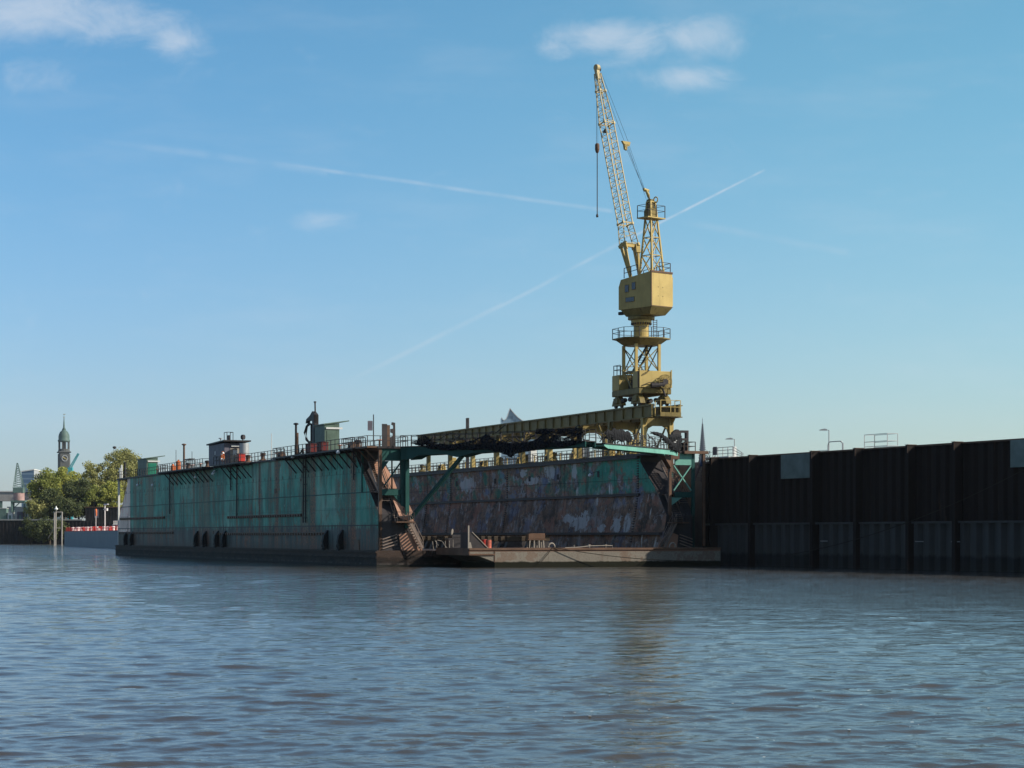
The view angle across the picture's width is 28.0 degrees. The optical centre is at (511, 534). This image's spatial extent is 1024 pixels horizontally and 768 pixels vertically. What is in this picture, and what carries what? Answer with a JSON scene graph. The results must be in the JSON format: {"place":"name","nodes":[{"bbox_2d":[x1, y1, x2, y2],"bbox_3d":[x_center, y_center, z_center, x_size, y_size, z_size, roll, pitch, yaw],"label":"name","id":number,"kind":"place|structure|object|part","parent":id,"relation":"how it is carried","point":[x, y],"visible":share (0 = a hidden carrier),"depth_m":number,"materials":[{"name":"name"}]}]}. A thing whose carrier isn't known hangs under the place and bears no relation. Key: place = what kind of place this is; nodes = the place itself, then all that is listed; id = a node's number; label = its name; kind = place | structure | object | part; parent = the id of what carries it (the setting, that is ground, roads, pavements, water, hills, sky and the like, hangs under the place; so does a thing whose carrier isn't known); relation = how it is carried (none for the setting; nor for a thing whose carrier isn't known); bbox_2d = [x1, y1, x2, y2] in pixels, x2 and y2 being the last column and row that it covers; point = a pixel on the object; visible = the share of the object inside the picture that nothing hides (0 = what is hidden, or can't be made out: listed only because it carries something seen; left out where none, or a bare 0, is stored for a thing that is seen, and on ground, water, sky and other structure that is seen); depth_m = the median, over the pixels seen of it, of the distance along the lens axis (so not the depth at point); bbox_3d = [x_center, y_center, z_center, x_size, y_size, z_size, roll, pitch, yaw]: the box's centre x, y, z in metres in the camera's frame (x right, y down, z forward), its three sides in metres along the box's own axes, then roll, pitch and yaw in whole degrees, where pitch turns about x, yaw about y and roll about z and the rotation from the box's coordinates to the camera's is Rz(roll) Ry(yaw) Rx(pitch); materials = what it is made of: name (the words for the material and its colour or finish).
{"place":"outdoors","nodes":[
{"label":"outdoors","id":0,"kind":"place"},
{"bbox_2d":[445,535,460,547],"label":"winch house","id":1,"kind":"structure","parent":0,"point":[456,541],"depth_m":213.24,"materials":[{"name":"metal"}]},
{"bbox_2d":[0,544,1023,767],"bbox_3d":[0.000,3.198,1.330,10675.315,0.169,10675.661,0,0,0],"label":"water","id":2,"kind":"structure","parent":0,"point":[109,658],"depth_m":49.99,"materials":[{"name":"blue liquid"}]},
{"bbox_2d":[48,506,62,545],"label":"mooring dolphin","id":3,"kind":"object","parent":2,"relation":"in","point":[54,528],"visible":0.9,"depth_m":619.85,"materials":[{"name":"paint"}]},
{"bbox_2d":[0,519,117,543],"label":"quay wall","id":4,"kind":"structure","parent":2,"relation":"in","point":[10,533],"depth_m":729.00,"materials":[{"name":"concrete"}]},
{"bbox_2d":[18,517,43,543],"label":"tree","id":5,"kind":"object","parent":4,"relation":"on","point":[30,523],"visible":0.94,"depth_m":726.01,"materials":[{"name":"green plant"}]},
{"bbox_2d":[24,516,71,543],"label":"tree","id":6,"kind":"object","parent":4,"relation":"on","point":[41,530],"visible":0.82,"depth_m":723.99,"materials":[{"name":"green plant"}]},
{"bbox_2d":[64,504,117,547],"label":"tanker barge","id":7,"kind":"object","parent":2,"relation":"on","point":[104,536],"visible":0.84,"depth_m":534.93,"materials":[{"name":"red paint"}]},
{"bbox_2d":[115,400,708,566],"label":"floating dock","id":8,"kind":"object","parent":2,"relation":"on","point":[357,506],"visible":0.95,"depth_m":239.79,"materials":[{"name":"green paint"}]},
{"bbox_2d":[137,455,164,475],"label":"deck hut","id":9,"kind":"object","parent":8,"relation":"on","point":[152,462],"visible":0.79,"depth_m":312.14,"materials":[{"name":"green paint"}]},
{"bbox_2d":[148,463,155,474],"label":"door","id":10,"kind":"structure","parent":9,"relation":"in","point":[153,465],"depth_m":311.96,"materials":[{"name":"green metal"}]},
{"bbox_2d":[176,460,180,469],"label":"canister","id":11,"kind":"object","parent":8,"relation":"on","point":[177,463],"visible":0.65,"depth_m":291.38,"materials":[{"name":"orange plastic"}]},
{"bbox_2d":[182,444,185,460],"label":"exhaust pipe","id":12,"kind":"object","parent":8,"relation":"on","point":[183,451],"visible":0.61,"depth_m":291.40,"materials":[{"name":"metal"}]},
{"bbox_2d":[183,458,195,468],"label":"pipe rack","id":13,"kind":"object","parent":8,"relation":"on","point":[190,462],"visible":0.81,"depth_m":285.43,"materials":[{"name":"metal"}]},
{"bbox_2d":[220,451,224,461],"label":"life ring","id":14,"kind":"object","parent":8,"relation":"hanging from","point":[222,454],"visible":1,"depth_m":259.72,"materials":[{"name":"orange plastic"}]},
{"bbox_2d":[206,432,250,465],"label":"control cabin","id":15,"kind":"object","parent":8,"relation":"on","point":[228,446],"visible":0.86,"depth_m":262.76,"materials":[{"name":"grey metal"}]},
{"bbox_2d":[230,448,238,462],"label":"door","id":16,"kind":"structure","parent":15,"relation":"in","point":[233,451],"depth_m":262.63,"materials":[{"name":"paint"}]},
{"bbox_2d":[236,454,245,461],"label":"fire box","id":17,"kind":"object","parent":8,"relation":"on","point":[242,457],"visible":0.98,"depth_m":254.04,"materials":[{"name":"red paint"}]},
{"bbox_2d":[245,455,250,461],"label":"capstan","id":18,"kind":"object","parent":8,"relation":"on","point":[247,458],"visible":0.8,"depth_m":258.03,"materials":[{"name":"metal"}]},
{"bbox_2d":[293,423,298,453],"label":"exhaust pipe","id":19,"kind":"object","parent":8,"relation":"on","point":[296,439],"visible":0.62,"depth_m":239.35,"materials":[{"name":"metal"}]},
{"bbox_2d":[299,401,318,453],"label":"crane","id":20,"kind":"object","parent":8,"relation":"on","point":[313,417],"depth_m":231.87,"materials":[{"name":"metal"}]},
{"bbox_2d":[305,443,316,452],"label":"fire box","id":21,"kind":"object","parent":8,"relation":"on","point":[308,449],"visible":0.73,"depth_m":226.15,"materials":[{"name":"red paint"}]},
{"bbox_2d":[317,442,328,451],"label":"fire box","id":22,"kind":"object","parent":8,"relation":"on","point":[320,447],"visible":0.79,"depth_m":222.13,"materials":[{"name":"red paint"}]},
{"bbox_2d":[313,420,348,449],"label":"deck hut","id":23,"kind":"object","parent":8,"relation":"on","point":[325,432],"visible":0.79,"depth_m":227.79,"materials":[{"name":"green paint"}]},
{"bbox_2d":[327,431,337,449],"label":"door","id":24,"kind":"structure","parent":23,"relation":"in","point":[331,435],"depth_m":227.68,"materials":[{"name":"green paint"}]},
{"bbox_2d":[368,414,373,445],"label":"signal pole","id":25,"kind":"object","parent":8,"relation":"on","point":[370,425],"visible":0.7,"depth_m":211.37,"materials":[{"name":"metal"}]},
{"bbox_2d":[382,422,395,445],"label":"exhaust stack","id":26,"kind":"object","parent":8,"relation":"on","point":[386,430],"visible":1,"depth_m":210.08,"materials":[{"name":"metal"}]},
{"bbox_2d":[420,536,425,546],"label":"keel block","id":27,"kind":"structure","parent":8,"relation":"on","point":[423,541],"depth_m":241.98,"materials":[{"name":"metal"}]},
{"bbox_2d":[424,536,431,547],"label":"keel block","id":28,"kind":"structure","parent":8,"relation":"on","point":[428,541],"depth_m":240.24,"materials":[{"name":"metal"}]},
{"bbox_2d":[429,536,436,548],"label":"keel block","id":29,"kind":"structure","parent":8,"relation":"on","point":[433,538],"depth_m":238.46,"materials":[{"name":"metal"}]},
{"bbox_2d":[434,536,442,548],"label":"keel block","id":30,"kind":"structure","parent":8,"relation":"on","point":[440,542],"depth_m":236.72,"materials":[{"name":"metal"}]},
{"bbox_2d":[432,540,449,549],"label":"pipe barrier","id":31,"kind":"object","parent":8,"relation":"on","point":[443,543],"visible":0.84,"depth_m":209.57,"materials":[{"name":"metal"}]},
{"bbox_2d":[437,464,445,469],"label":"deck winch","id":32,"kind":"object","parent":8,"relation":"on","point":[442,466],"visible":0.62,"depth_m":288.98,"materials":[{"name":"metal"}]},
{"bbox_2d":[441,536,447,547],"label":"keel block","id":33,"kind":"structure","parent":8,"relation":"on","point":[443,540],"depth_m":235.02,"materials":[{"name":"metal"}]},
{"bbox_2d":[465,418,468,467],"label":"exhaust pipe","id":34,"kind":"object","parent":8,"relation":"on","point":[467,422],"visible":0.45,"depth_m":276.07,"materials":[{"name":"metal"}]},
{"bbox_2d":[478,460,485,466],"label":"deck winch","id":35,"kind":"object","parent":8,"relation":"on","point":[483,464],"visible":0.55,"depth_m":274.19,"materials":[{"name":"metal"}]},
{"bbox_2d":[491,536,498,547],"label":"keel block","id":36,"kind":"structure","parent":8,"relation":"on","point":[495,542],"depth_m":220.93,"materials":[{"name":"metal"}]},
{"bbox_2d":[411,432,581,457],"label":"safety net","id":37,"kind":"object","parent":8,"relation":"hanging from","point":[512,449],"visible":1,"depth_m":200.23,"materials":[{"name":"black fabric"}]},
{"bbox_2d":[497,536,505,547],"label":"keel block","id":38,"kind":"structure","parent":8,"relation":"on","point":[502,541],"depth_m":219.16,"materials":[{"name":"metal"}]},
{"bbox_2d":[503,536,522,547],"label":"keel block","id":39,"kind":"structure","parent":8,"relation":"on","point":[513,542],"depth_m":217.61,"materials":[{"name":"metal"}]},
{"bbox_2d":[521,536,526,547],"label":"keel block","id":40,"kind":"structure","parent":8,"relation":"on","point":[523,542],"depth_m":222.14,"materials":[{"name":"metal"}]},
{"bbox_2d":[528,450,536,462],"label":"switch cabinet","id":41,"kind":"object","parent":8,"relation":"on","point":[530,456],"visible":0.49,"depth_m":257.38,"materials":[{"name":"grey metal"}]},
{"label":"door","id":42,"kind":"part","parent":41,"relation":"part of","materials":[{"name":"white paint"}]},
{"bbox_2d":[532,536,550,547],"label":"keel block","id":43,"kind":"structure","parent":8,"relation":"on","point":[546,542],"depth_m":218.98,"materials":[{"name":"metal"}]},
{"bbox_2d":[535,427,582,434],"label":"safety net","id":44,"kind":"object","parent":8,"relation":"attached to","point":[555,431],"visible":1,"depth_m":196.35,"materials":[{"name":"black fabric"}]},
{"bbox_2d":[582,448,589,457],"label":"switch cabinet","id":45,"kind":"object","parent":8,"relation":"on","point":[585,452],"visible":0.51,"depth_m":242.59,"materials":[{"name":"metal"}]},
{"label":"door","id":46,"kind":"part","parent":45,"relation":"part of","materials":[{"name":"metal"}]},
{"bbox_2d":[605,428,632,442],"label":"grey tarpaulin","id":47,"kind":"object","parent":8,"relation":"on","point":[621,435],"visible":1,"depth_m":203.76,"materials":[{"name":"grey fabric"}]},
{"bbox_2d":[594,64,672,408],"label":"dock crane","id":48,"kind":"object","parent":8,"relation":"on","point":[645,299],"visible":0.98,"depth_m":228.47,"materials":[{"name":"paint"}]},
{"bbox_2d":[625,284,628,292],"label":"window","id":49,"kind":"structure","parent":48,"relation":"in","point":[626,286],"depth_m":229.02,"materials":[{"name":"glass"}]},
{"bbox_2d":[625,296,634,302],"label":"window","id":50,"kind":"structure","parent":48,"relation":"in","point":[627,299],"depth_m":228.63,"materials":[{"name":"glass"}]},
{"bbox_2d":[631,282,635,289],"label":"window","id":51,"kind":"structure","parent":48,"relation":"in","point":[633,284],"depth_m":228.18,"materials":[{"name":"glass"}]},
{"bbox_2d":[650,432,682,452],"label":"grey tarpaulin","id":52,"kind":"object","parent":8,"relation":"hanging from","point":[677,446],"visible":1,"depth_m":215.07,"materials":[{"name":"grey fabric"}]},
{"bbox_2d":[669,434,681,441],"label":"grey tarpaulin","id":53,"kind":"object","parent":8,"relation":"attached to","point":[673,437],"visible":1,"depth_m":215.92,"materials":[{"name":"grey fabric"}]},
{"bbox_2d":[671,429,688,450],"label":"control stand","id":54,"kind":"object","parent":8,"relation":"on","point":[685,432],"visible":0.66,"depth_m":221.80,"materials":[{"name":"metal"}]},
{"bbox_2d":[436,547,720,567],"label":"work barge","id":55,"kind":"object","parent":2,"relation":"on","point":[520,557],"visible":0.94,"depth_m":205.23,"materials":[{"name":"metal"}]},
{"bbox_2d":[468,525,471,548],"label":"steel post","id":56,"kind":"object","parent":55,"relation":"on","point":[469,545],"visible":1,"depth_m":199.97,"materials":[{"name":"metal"}]},
{"bbox_2d":[461,532,487,547],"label":"loading ramp","id":57,"kind":"structure","parent":55,"relation":"on","point":[475,541],"depth_m":201.71,"materials":[{"name":"metal"}]},
{"bbox_2d":[485,540,491,547],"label":"oil drum","id":58,"kind":"object","parent":55,"relation":"on","point":[488,543],"visible":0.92,"depth_m":202.84,"materials":[{"name":"paint"}]},
{"bbox_2d":[525,533,545,547],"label":"trestle","id":59,"kind":"object","parent":55,"relation":"on","point":[533,537],"visible":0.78,"depth_m":215.23,"materials":[{"name":"metal"}]},
{"bbox_2d":[565,545,612,547],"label":"deck pipe","id":60,"kind":"object","parent":55,"relation":"on","point":[589,546],"visible":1,"depth_m":205.20,"materials":[{"name":"metal"}]},
{"bbox_2d":[554,547,681,560],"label":"mooring rope","id":61,"kind":"object","parent":55,"relation":"attached to","point":[618,556],"visible":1,"depth_m":204.85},
{"bbox_2d":[0,0,1023,519],"label":"sky","id":62,"kind":"structure","parent":0,"point":[217,217],"materials":[{"name":"blue"}]},
{"bbox_2d":[570,452,578,458],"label":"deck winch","id":63,"kind":"object","parent":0,"point":[575,455],"visible":0.51,"depth_m":246.41,"materials":[{"name":"metal"}]},
{"bbox_2d":[673,462,709,547],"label":"quay ground","id":64,"kind":"structure","parent":0,"point":[698,509],"depth_m":228.16,"materials":[{"name":"brown metal"}]},
{"bbox_2d":[819,429,829,450],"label":"quay lamp","id":65,"kind":"object","parent":64,"relation":"on","point":[828,436],"visible":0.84,"depth_m":205.93,"materials":[{"name":"metal"}]},
{"bbox_2d":[827,441,843,450],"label":"ladder hoop","id":66,"kind":"object","parent":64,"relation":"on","point":[835,441],"visible":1,"depth_m":202.87,"materials":[{"name":"metal"}]},
{"bbox_2d":[702,438,1023,571],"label":"quay wall","id":67,"kind":"structure","parent":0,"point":[766,510],"depth_m":196.03,"materials":[{"name":"metal"}]},
{"bbox_2d":[695,446,743,481],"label":"stair head","id":68,"kind":"object","parent":67,"relation":"attached to","point":[715,450],"visible":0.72,"depth_m":224.03},
{"bbox_2d":[725,438,736,455],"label":"quay lamp","id":69,"kind":"object","parent":68,"relation":"on","point":[733,451],"visible":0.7,"depth_m":221.95,"materials":[{"name":"metal"}]},
{"bbox_2d":[864,433,897,447],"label":"guard frame","id":70,"kind":"object","parent":67,"relation":"on","point":[887,441],"visible":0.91,"depth_m":198.48,"materials":[{"name":"metal"}]},
{"bbox_3d":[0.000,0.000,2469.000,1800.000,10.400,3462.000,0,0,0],"label":"far ground","id":71,"kind":"structure","parent":0,"visible":0},
{"bbox_2d":[0,508,8,518],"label":"site cabin","id":72,"kind":"object","parent":71,"relation":"on","point":[3,513],"visible":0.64,"depth_m":746.50,"materials":[{"name":"green metal"}]},
{"bbox_2d":[8,513,13,518],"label":"site cabin","id":73,"kind":"object","parent":71,"relation":"on","point":[10,515],"visible":0.65,"depth_m":746.50,"materials":[{"name":"metal"}]},
{"bbox_2d":[11,463,27,518],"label":"harbour crane","id":74,"kind":"object","parent":71,"relation":"on","point":[19,494],"visible":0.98,"depth_m":750.81,"materials":[{"name":"paint"}]},
{"bbox_2d":[17,511,24,518],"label":"site cabin","id":75,"kind":"object","parent":71,"relation":"on","point":[20,514],"visible":0.65,"depth_m":746.50,"materials":[{"name":"grey paint"}]},
{"bbox_2d":[21,469,41,506],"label":"office block","id":76,"kind":"structure","parent":71,"relation":"on","point":[27,475],"depth_m":1500.00,"materials":[{"name":"grey glass"}]},
{"bbox_2d":[0,491,65,518],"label":"harbour shed","id":77,"kind":"structure","parent":71,"relation":"on","point":[6,495],"depth_m":760.00,"materials":[{"name":"white paint"}]},
{"bbox_2d":[23,498,50,518],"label":"tree","id":78,"kind":"object","parent":71,"relation":"on","point":[35,510],"visible":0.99,"depth_m":742.64,"materials":[{"name":"green plant"}]},
{"bbox_2d":[25,467,62,518],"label":"tree","id":79,"kind":"object","parent":71,"relation":"on","point":[43,481],"visible":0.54,"depth_m":762.39,"materials":[{"name":"green plant"}]},
{"bbox_2d":[37,487,66,518],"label":"tree","id":80,"kind":"object","parent":71,"relation":"on","point":[51,497],"visible":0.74,"depth_m":745.53,"materials":[{"name":"green plant"}]},
{"bbox_2d":[57,414,70,518],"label":"church tower","id":81,"kind":"structure","parent":71,"relation":"on","point":[63,452],"depth_m":2430.55,"materials":[{"name":"brick"}]},
{"bbox_2d":[49,466,81,518],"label":"tree","id":82,"kind":"object","parent":71,"relation":"on","point":[62,474],"visible":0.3,"depth_m":772.35,"materials":[{"name":"green plant"}]},
{"bbox_2d":[51,498,88,518],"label":"tree","id":83,"kind":"object","parent":71,"relation":"on","point":[73,510],"visible":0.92,"depth_m":740.52,"materials":[{"name":"green plant"}]},
{"bbox_2d":[68,453,78,518],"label":"teal crane","id":84,"kind":"object","parent":71,"relation":"on","point":[70,467],"visible":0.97,"depth_m":1298.85,"materials":[{"name":"teal paint"}]},
{"bbox_2d":[60,478,92,519],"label":"tree","id":85,"kind":"object","parent":71,"relation":"on","point":[78,490],"visible":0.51,"depth_m":752.19,"materials":[{"name":"green plant"}]},
{"bbox_2d":[80,460,104,491],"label":"tree","id":86,"kind":"object","parent":71,"relation":"on","point":[91,474],"visible":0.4,"depth_m":778.75,"materials":[{"name":"green plant"}]},
{"bbox_2d":[81,484,107,506],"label":"tree","id":87,"kind":"object","parent":71,"relation":"on","point":[93,497],"visible":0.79,"depth_m":748.13,"materials":[{"name":"green plant"}]},
{"bbox_2d":[85,507,121,519],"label":"dark shed","id":88,"kind":"structure","parent":71,"relation":"on","point":[111,513],"depth_m":742.00,"materials":[{"name":"metal"}]},
{"bbox_2d":[94,509,98,517],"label":"door","id":89,"kind":"structure","parent":88,"relation":"in","point":[95,516],"depth_m":741.81,"materials":[{"name":"paint"}]},
{"bbox_2d":[95,453,120,486],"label":"tree","id":90,"kind":"object","parent":71,"relation":"on","point":[105,474],"visible":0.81,"depth_m":782.67,"materials":[{"name":"green plant"}]},
{"bbox_2d":[99,480,124,506],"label":"tree","id":91,"kind":"object","parent":71,"relation":"on","point":[111,489],"visible":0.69,"depth_m":749.43,"materials":[{"name":"green plant"}]},
{"bbox_2d":[99,448,141,500],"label":"tree","id":92,"kind":"object","parent":71,"relation":"on","point":[122,457],"visible":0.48,"depth_m":786.69,"materials":[{"name":"green plant"}]},
{"bbox_2d":[500,408,532,464],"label":"concert hall","id":93,"kind":"structure","parent":71,"relation":"on","point":[512,416],"depth_m":1737.00,"materials":[{"name":"grey glass"}]},
{"bbox_2d":[699,417,706,459],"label":"church spire","id":94,"kind":"structure","parent":71,"relation":"on","point":[702,447],"depth_m":2681.18,"materials":[{"name":"grey metal"}]}
]}

